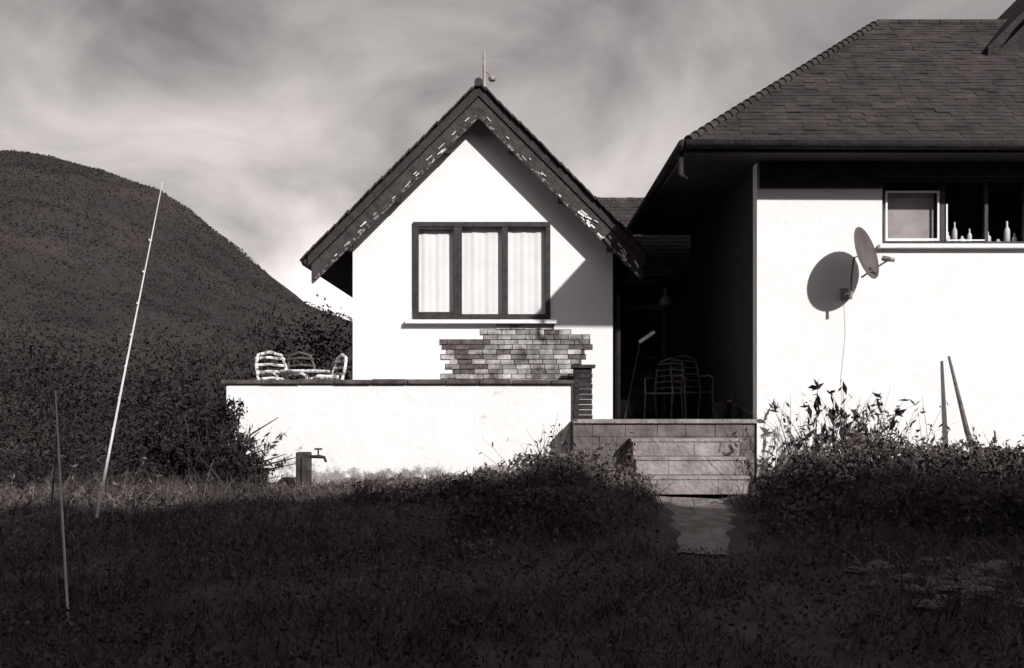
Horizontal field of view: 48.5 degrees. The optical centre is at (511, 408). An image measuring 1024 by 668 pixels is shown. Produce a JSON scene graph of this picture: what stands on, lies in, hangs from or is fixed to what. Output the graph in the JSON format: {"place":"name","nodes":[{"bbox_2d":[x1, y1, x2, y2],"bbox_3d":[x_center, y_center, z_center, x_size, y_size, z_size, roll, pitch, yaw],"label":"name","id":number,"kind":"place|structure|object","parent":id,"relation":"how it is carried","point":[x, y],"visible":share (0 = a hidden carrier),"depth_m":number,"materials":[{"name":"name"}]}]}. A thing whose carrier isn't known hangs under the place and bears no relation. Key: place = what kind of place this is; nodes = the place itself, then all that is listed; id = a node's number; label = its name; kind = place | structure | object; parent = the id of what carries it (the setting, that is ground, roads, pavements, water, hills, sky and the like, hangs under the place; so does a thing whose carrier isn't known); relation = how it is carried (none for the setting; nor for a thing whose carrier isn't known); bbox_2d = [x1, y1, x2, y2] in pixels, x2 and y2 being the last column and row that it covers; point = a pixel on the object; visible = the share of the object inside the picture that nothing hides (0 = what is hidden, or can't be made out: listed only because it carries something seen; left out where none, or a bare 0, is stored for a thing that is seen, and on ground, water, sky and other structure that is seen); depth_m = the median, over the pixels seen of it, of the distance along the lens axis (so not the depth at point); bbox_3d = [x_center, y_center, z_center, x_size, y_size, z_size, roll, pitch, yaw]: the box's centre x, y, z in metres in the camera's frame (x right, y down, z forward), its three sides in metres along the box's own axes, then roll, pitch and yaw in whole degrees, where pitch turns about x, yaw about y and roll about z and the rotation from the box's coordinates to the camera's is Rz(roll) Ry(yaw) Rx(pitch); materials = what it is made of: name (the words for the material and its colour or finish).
{"place":"outdoors","nodes":[
{"label":"outdoors","id":0,"kind":"place"},
{"bbox_2d":[0,151,352,445],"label":"hill","id":1,"kind":"structure","parent":0,"point":[62,278],"depth_m":61.92,"materials":[{"name":"plant"}]},
{"bbox_2d":[0,149,352,444],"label":"hillside scrub","id":2,"kind":"object","parent":1,"relation":"on","point":[143,297],"visible":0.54,"depth_m":62.31,"materials":[{"name":"black plant"}]},
{"bbox_2d":[0,0,1015,320],"label":"sky","id":3,"kind":"structure","parent":0,"point":[267,120],"materials":[{"name":"grey"}]},
{"bbox_2d":[0,443,1023,667],"bbox_3d":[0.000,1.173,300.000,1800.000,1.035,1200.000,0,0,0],"label":"ground","id":4,"kind":"structure","parent":0,"point":[668,532],"depth_m":8.82,"materials":[{"name":"plant"}]},
{"bbox_2d":[50,415,59,615],"bbox_3d":[-3.268,0.825,8.142,0.070,1.551,0.122,0,0,-20],"label":"bamboo cane","id":5,"kind":"object","parent":4,"relation":"on","point":[54,553],"visible":0.78,"depth_m":8.15,"materials":[{"name":"grey wood"}]},
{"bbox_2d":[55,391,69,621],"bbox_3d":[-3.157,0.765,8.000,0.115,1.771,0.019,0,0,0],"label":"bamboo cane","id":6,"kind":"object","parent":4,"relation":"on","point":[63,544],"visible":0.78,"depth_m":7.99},
{"bbox_2d":[0,484,165,549],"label":"dry grass stalks","id":7,"kind":"object","parent":4,"relation":"on","point":[56,506],"visible":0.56,"depth_m":12.02,"materials":[{"name":"grey plant"}]},
{"bbox_2d":[0,444,195,496],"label":"tall weeds","id":8,"kind":"object","parent":4,"relation":"on","point":[29,475],"visible":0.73,"depth_m":14.75,"materials":[{"name":"grey plant"}]},
{"bbox_2d":[0,456,250,566],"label":"tall weeds","id":9,"kind":"object","parent":4,"relation":"on","point":[144,520],"visible":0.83,"depth_m":11.88,"materials":[{"name":"grey plant"}]},
{"bbox_2d":[95,182,162,517],"bbox_3d":[-4.045,-0.624,12.007,0.701,3.554,0.056,0,0,-3],"label":"bamboo cane","id":10,"kind":"object","parent":4,"relation":"on","point":[111,441],"visible":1,"depth_m":11.99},
{"bbox_2d":[0,294,352,483],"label":"hedge","id":11,"kind":"object","parent":4,"relation":"on","point":[44,445],"visible":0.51,"depth_m":19.13,"materials":[{"name":"black plant"}]},
{"bbox_2d":[135,381,274,486],"bbox_3d":[-4.115,0.418,15.185,2.023,1.615,1.181,0,0,28],"label":"branching bush","id":12,"kind":"object","parent":4,"relation":"on","point":[203,417],"visible":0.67,"depth_m":15.08,"materials":[{"name":"black plant"}]},
{"bbox_2d":[151,407,291,492],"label":"tall weeds","id":13,"kind":"object","parent":4,"relation":"on","point":[227,460],"visible":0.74,"depth_m":14.57,"materials":[{"name":"black plant"}]},
{"bbox_2d":[165,409,295,488],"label":"arching twigs","id":14,"kind":"object","parent":4,"relation":"on","point":[204,467],"visible":0.34,"depth_m":14.85,"materials":[{"name":"black plant"}]},
{"bbox_2d":[296,448,326,492],"bbox_3d":[-2.601,0.909,14.793,0.397,0.781,0.214,0,0,0],"label":"garden tap","id":15,"kind":"object","parent":4,"relation":"on","point":[304,465],"visible":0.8,"depth_m":14.72,"materials":[{"name":"grey wood"}]},
{"bbox_2d":[244,479,396,492],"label":"border stones","id":16,"kind":"object","parent":4,"relation":"on","point":[345,484],"visible":0.2,"depth_m":14.75,"materials":[{"name":"grey stone"}]},
{"bbox_2d":[265,475,436,484],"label":"footing stones","id":17,"kind":"object","parent":4,"relation":"on","point":[347,478],"visible":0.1,"depth_m":15.43,"materials":[{"name":"grey stone"}]},
{"bbox_2d":[44,461,672,591],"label":"tall weeds","id":18,"kind":"object","parent":4,"relation":"on","point":[549,552],"visible":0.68,"depth_m":10.25,"materials":[{"name":"black plant"}]},
{"bbox_2d":[273,470,468,487],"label":"wall foot weeds","id":19,"kind":"object","parent":4,"relation":"on","point":[333,482],"depth_m":15.31,"materials":[{"name":"grey plant"}]},
{"bbox_2d":[226,384,570,485],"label":"painted wall","id":20,"kind":"structure","parent":4,"relation":"on","point":[354,430],"depth_m":15.50,"materials":[{"name":"white paint"}]},
{"bbox_2d":[221,379,574,383],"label":"coping stones","id":21,"kind":"object","parent":20,"relation":"on","point":[404,381],"visible":0.92,"depth_m":15.44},
{"bbox_2d":[332,448,653,542],"bbox_3d":[-0.215,0.942,12.094,3.634,1.002,3.178,0,0,0],"label":"shrub","id":22,"kind":"object","parent":4,"relation":"on","point":[507,497],"visible":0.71,"depth_m":11.99,"materials":[{"name":"black plant"}]},
{"bbox_2d":[0,448,1023,667],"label":"bramble ground cover","id":23,"kind":"object","parent":4,"relation":"on","point":[47,614],"visible":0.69,"depth_m":8.78,"materials":[{"name":"black plant"}]},
{"bbox_2d":[475,412,642,480],"bbox_3d":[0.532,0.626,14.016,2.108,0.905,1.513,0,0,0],"label":"tall weeds","id":24,"kind":"object","parent":4,"relation":"on","point":[629,463],"visible":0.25,"depth_m":14.01,"materials":[{"name":"grey plant"}]},
{"bbox_2d":[572,423,753,483],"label":"stone courses","id":25,"kind":"object","parent":4,"relation":"on","point":[586,432],"visible":0.4,"depth_m":15.00,"materials":[{"name":"stone"}]},
{"bbox_2d":[572,419,756,422],"bbox_3d":[2.013,0.172,15.117,2.415,0.055,0.315,0,0,0],"label":"capping","id":26,"kind":"object","parent":25,"relation":"on","point":[666,421],"visible":0.98,"depth_m":14.96,"materials":[{"name":"stone"}]},
{"bbox_2d":[571,364,594,418],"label":"brick pillar","id":27,"kind":"structure","parent":26,"relation":"on","point":[583,386],"depth_m":16.95,"materials":[{"name":"brick"}]},
{"bbox_2d":[628,438,749,493],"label":"garden steps","id":28,"kind":"structure","parent":4,"relation":"on","point":[698,465],"depth_m":14.36,"materials":[{"name":"stone"}]},
{"bbox_2d":[691,167,752,423],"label":"side wall","id":29,"kind":"structure","parent":4,"relation":"on","point":[722,291],"depth_m":17.30,"materials":[{"name":"black paint"}]},
{"bbox_2d":[727,378,961,483],"bbox_3d":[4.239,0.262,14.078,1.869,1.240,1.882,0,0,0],"label":"tall weeds","id":30,"kind":"object","parent":4,"relation":"on","point":[897,411],"visible":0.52,"depth_m":14.14,"materials":[{"name":"grey plant"}]},
{"bbox_2d":[753,162,1023,480],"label":"front wall","id":31,"kind":"structure","parent":4,"relation":"on","point":[915,318],"depth_m":15.00,"materials":[{"name":"white paint"}]},
{"bbox_2d":[633,154,1023,234],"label":"soffit","id":32,"kind":"structure","parent":31,"relation":"on","point":[680,206],"depth_m":16.24,"materials":[{"name":"black wood"}]},
{"bbox_2d":[696,23,1023,138],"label":"roof tiles","id":33,"kind":"object","parent":32,"relation":"on","point":[917,81],"visible":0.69,"depth_m":15.49,"materials":[{"name":"grey tile"}]},
{"bbox_2d":[631,139,1023,233],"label":"fascia","id":34,"kind":"structure","parent":33,"relation":"attached to","point":[783,151],"depth_m":14.26,"materials":[{"name":"black wood"}]},
{"bbox_2d":[626,139,1023,231],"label":"gutters","id":35,"kind":"object","parent":34,"relation":"attached to","point":[677,153],"visible":0.88,"depth_m":14.16,"materials":[{"name":"black metal"}]},
{"bbox_2d":[684,19,1007,139],"bbox_3d":[7.125,-4.689,17.099,11.166,2.791,2.357,0,0,-18],"label":"hip and ridge tiles","id":36,"kind":"object","parent":33,"relation":"attached to","point":[739,107],"visible":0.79,"depth_m":16.43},
{"bbox_2d":[983,0,1023,54],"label":"cross gable roof","id":37,"kind":"structure","parent":33,"relation":"on","point":[1013,13],"depth_m":16.85,"materials":[{"name":"grey wood"}]},
{"bbox_2d":[998,19,1023,51],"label":"cross gable wall","id":38,"kind":"structure","parent":33,"relation":"on","point":[1014,42],"depth_m":16.75,"materials":[{"name":"grey paint"}]},
{"bbox_2d":[841,227,894,421],"bbox_3d":[4.553,-0.958,14.612,0.517,2.716,0.767,0,0,0],"label":"satellite dish","id":39,"kind":"object","parent":31,"relation":"attached to","point":[866,252],"visible":1,"depth_m":14.60,"materials":[{"name":"metal"}]},
{"bbox_2d":[878,244,1023,248],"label":"window sill","id":40,"kind":"structure","parent":31,"relation":"attached to","point":[950,246],"depth_m":14.90,"materials":[{"name":"white paint"}]},
{"bbox_2d":[884,187,1020,240],"bbox_3d":[6.250,-2.415,15.980,3.300,1.630,1.440,0,0,0],"label":"room interior","id":41,"kind":"object","parent":31,"relation":"attached to","point":[965,208],"depth_m":16.60,"materials":[{"name":"black"}]},
{"bbox_2d":[882,177,1023,243],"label":"window frame","id":42,"kind":"object","parent":31,"relation":"attached to","point":[941,181],"visible":0.84,"depth_m":15.06,"materials":[{"name":"wood"}]},
{"bbox_2d":[884,194,933,240],"bbox_3d":[5.293,-2.540,15.165,0.655,0.640,0.010,0,0,0],"label":"roller blind","id":43,"kind":"object","parent":42,"relation":"attached to","point":[910,215],"visible":1,"depth_m":15.16,"materials":[{"name":"grey fabric"}]},
{"bbox_2d":[885,191,984,240],"bbox_3d":[5.595,-2.545,15.050,1.310,0.660,0.020,0,0,0],"label":"window sash","id":44,"kind":"object","parent":42,"relation":"in","point":[900,239],"depth_m":15.04,"materials":[{"name":"white wood"}]},
{"bbox_2d":[882,162,1023,176],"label":"window lintel","id":45,"kind":"structure","parent":31,"relation":"attached to","point":[952,169],"depth_m":15.00,"materials":[{"name":"black wood"}]},
{"bbox_2d":[754,433,1023,538],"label":"shrub","id":46,"kind":"object","parent":4,"relation":"on","point":[1009,499],"visible":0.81,"depth_m":11.86,"materials":[{"name":"black plant"}]},
{"bbox_2d":[782,449,1023,573],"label":"tall weeds","id":47,"kind":"object","parent":4,"relation":"on","point":[908,528],"visible":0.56,"depth_m":10.61,"materials":[{"name":"black plant"}]},
{"bbox_2d":[842,531,1023,613],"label":"dry grass stalks","id":48,"kind":"object","parent":4,"relation":"on","point":[943,568],"visible":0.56,"depth_m":9.40,"materials":[{"name":"grey plant"}]},
{"bbox_2d":[844,556,1023,611],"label":"rockery stones","id":49,"kind":"object","parent":4,"relation":"on","point":[876,562],"visible":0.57,"depth_m":9.20,"materials":[{"name":"grey stone"}]},
{"bbox_2d":[893,424,1023,465],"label":"flowering weeds","id":50,"kind":"object","parent":4,"relation":"on","point":[994,439],"visible":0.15,"depth_m":14.13,"materials":[{"name":"grey plant"}]},
{"bbox_2d":[948,356,983,461],"bbox_3d":[5.868,0.056,14.702,0.138,1.480,0.524,0,0,-43],"label":"leaning branch","id":51,"kind":"object","parent":4,"relation":"on","point":[963,416],"visible":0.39,"depth_m":14.75,"materials":[{"name":"grey wood"}]},
{"bbox_2d":[570,418,695,451],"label":"patio","id":52,"kind":"structure","parent":0,"point":[571,436],"depth_m":19.96,"materials":[{"name":"grey stone"}]},
{"bbox_2d":[255,350,307,379],"bbox_3d":[-3.316,-0.328,16.335,0.641,1.025,0.548,0,0,44],"label":"garden chair","id":53,"kind":"object","parent":52,"relation":"on","point":[268,372],"visible":0.51,"depth_m":16.45,"materials":[{"name":"paint"}]},
{"bbox_2d":[279,369,330,376],"bbox_3d":[-3.050,-0.186,16.750,0.760,0.747,0.760,0,0,0],"label":"garden table","id":54,"kind":"object","parent":52,"relation":"on","point":[308,371],"visible":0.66,"depth_m":16.47,"materials":[{"name":"paint"}]},
{"bbox_2d":[286,351,337,379],"bbox_3d":[-2.975,-0.326,16.958,0.540,1.021,0.636,0,0,31],"label":"garden chair","id":55,"kind":"object","parent":52,"relation":"on","point":[302,353],"visible":0.32,"depth_m":16.71,"materials":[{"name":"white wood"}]},
{"bbox_2d":[299,353,347,379],"bbox_3d":[-2.736,-0.287,16.472,0.643,1.026,0.548,0,0,-27],"label":"garden chair","id":56,"kind":"object","parent":52,"relation":"on","point":[336,375],"visible":0.43,"depth_m":16.42,"materials":[{"name":"paint"}]},
{"bbox_2d":[299,52,652,418],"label":"gabled cottage","id":57,"kind":"structure","parent":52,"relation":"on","point":[478,230],"depth_m":17.50,"materials":[{"name":"white plaster"},{"name":"roof tile"},{"name":"dark timber"}]},
{"bbox_2d":[413,222,549,319],"bbox_3d":[-0.465,-2.110,17.500,2.110,1.500,0.100,0,0,0],"label":"window frame","id":58,"kind":"structure","parent":57,"relation":"in","point":[457,227],"depth_m":17.45,"materials":[{"name":"grey wood"}]},
{"bbox_2d":[597,197,690,276],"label":"roof tiles","id":59,"kind":"object","parent":57,"relation":"attached to","point":[677,246],"visible":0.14,"depth_m":21.45,"materials":[{"name":"grey tile"}]},
{"bbox_2d":[624,330,654,417],"bbox_3d":[1.972,-0.524,17.577,0.484,1.352,0.099,0,0,9],"label":"garden broom","id":60,"kind":"object","parent":52,"relation":"on","point":[646,336],"visible":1,"depth_m":17.59,"materials":[{"name":"white paint"}]},
{"bbox_2d":[613,284,690,417],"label":"wall","id":61,"kind":"structure","parent":52,"relation":"on","point":[636,326],"depth_m":21.00,"materials":[{"name":"black paint"}]},
{"bbox_2d":[620,305,665,417],"bbox_3d":[2.365,-0.860,20.975,0.930,2.080,0.050,0,0,0],"label":"door","id":62,"kind":"structure","parent":61,"relation":"attached to","point":[638,389],"depth_m":20.96,"materials":[{"name":"brown wood"}]},
{"bbox_2d":[613,204,690,283],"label":"roof deck","id":63,"kind":"structure","parent":61,"relation":"on","point":[664,280],"depth_m":20.60,"materials":[{"name":"black wood"}]},
{"bbox_2d":[658,287,671,306],"bbox_3d":[2.750,-1.994,20.588,0.260,0.347,0.624,0,0,0],"label":"porch lantern","id":64,"kind":"object","parent":63,"relation":"hanging from","point":[665,300],"visible":1,"depth_m":20.33,"materials":[{"name":"metal"}]},
{"bbox_2d":[644,358,683,418],"bbox_3d":[2.474,-0.324,18.443,0.488,1.015,0.625,0,0,29],"label":"garden chair","id":65,"kind":"object","parent":52,"relation":"on","point":[679,377],"visible":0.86,"depth_m":18.57,"materials":[{"name":"metal"}]},
{"bbox_2d":[620,399,732,418],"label":"plant pots","id":66,"kind":"object","parent":52,"relation":"on","point":[722,410],"visible":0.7,"depth_m":18.03,"materials":[{"name":"ceramic"}]},
{"bbox_2d":[670,355,714,418],"bbox_3d":[2.736,-0.324,17.347,0.488,1.015,0.626,0,0,-17],"label":"garden chair","id":67,"kind":"object","parent":52,"relation":"on","point":[684,380],"visible":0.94,"depth_m":17.49,"materials":[{"name":"black metal"}]},
{"bbox_2d":[653,495,735,554],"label":"garden path","id":68,"kind":"structure","parent":0,"point":[702,522],"depth_m":11.54,"materials":[{"name":"grey stone"}]},
{"bbox_3d":[6.240,-2.141,15.240,2.720,0.038,0.160,0,0,0],"label":"inner sill","id":69,"kind":"object","parent":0,"visible":0},
{"bbox_2d":[948,221,1016,240],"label":"bottles","id":70,"kind":"object","parent":69,"relation":"on","point":[1006,234],"visible":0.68,"depth_m":15.19,"materials":[{"name":"glass"}]}
]}

